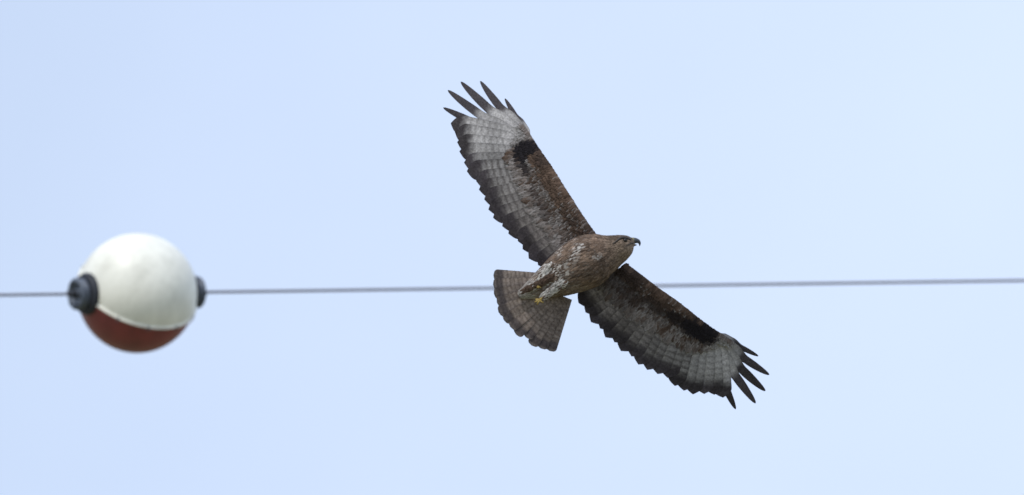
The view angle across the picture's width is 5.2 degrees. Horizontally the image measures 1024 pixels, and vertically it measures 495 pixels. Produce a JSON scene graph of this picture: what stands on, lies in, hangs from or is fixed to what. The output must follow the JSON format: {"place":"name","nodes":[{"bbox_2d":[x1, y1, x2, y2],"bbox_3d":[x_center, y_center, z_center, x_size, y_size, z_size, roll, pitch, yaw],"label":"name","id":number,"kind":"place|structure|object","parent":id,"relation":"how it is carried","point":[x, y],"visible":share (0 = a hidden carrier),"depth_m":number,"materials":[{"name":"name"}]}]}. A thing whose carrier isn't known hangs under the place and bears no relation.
{"place":"outdoors","nodes":[
{"label":"outdoors","id":0,"kind":"place"},
{"bbox_2d":[0,279,1023,296],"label":"power line cable","id":1,"kind":"object","parent":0,"point":[491,288],"visible":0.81,"depth_m":57.95,"materials":[{"name":"metal"}]},
{"bbox_2d":[66,233,206,352],"bbox_3d":[-1.872,0.228,56.810,0.600,0.600,0.625,-4,-14,14],"label":"aerial marker ball","id":2,"kind":"object","parent":1,"relation":"attached to","point":[136,293],"visible":1,"depth_m":56.59,"materials":[{"name":"white plastic"}]},
{"bbox_2d":[0,0,1023,494],"label":"sky","id":3,"kind":"structure","parent":0,"point":[275,144],"materials":[{"name":"blue"}]},
{"bbox_2d":[443,81,768,408],"bbox_3d":[0.309,-0.034,33.106,0.983,0.923,0.278,4,-15,-16],"label":"common buzzard","id":4,"kind":"object","parent":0,"point":[537,213],"visible":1,"depth_m":33.06,"materials":[{"name":"brown"}]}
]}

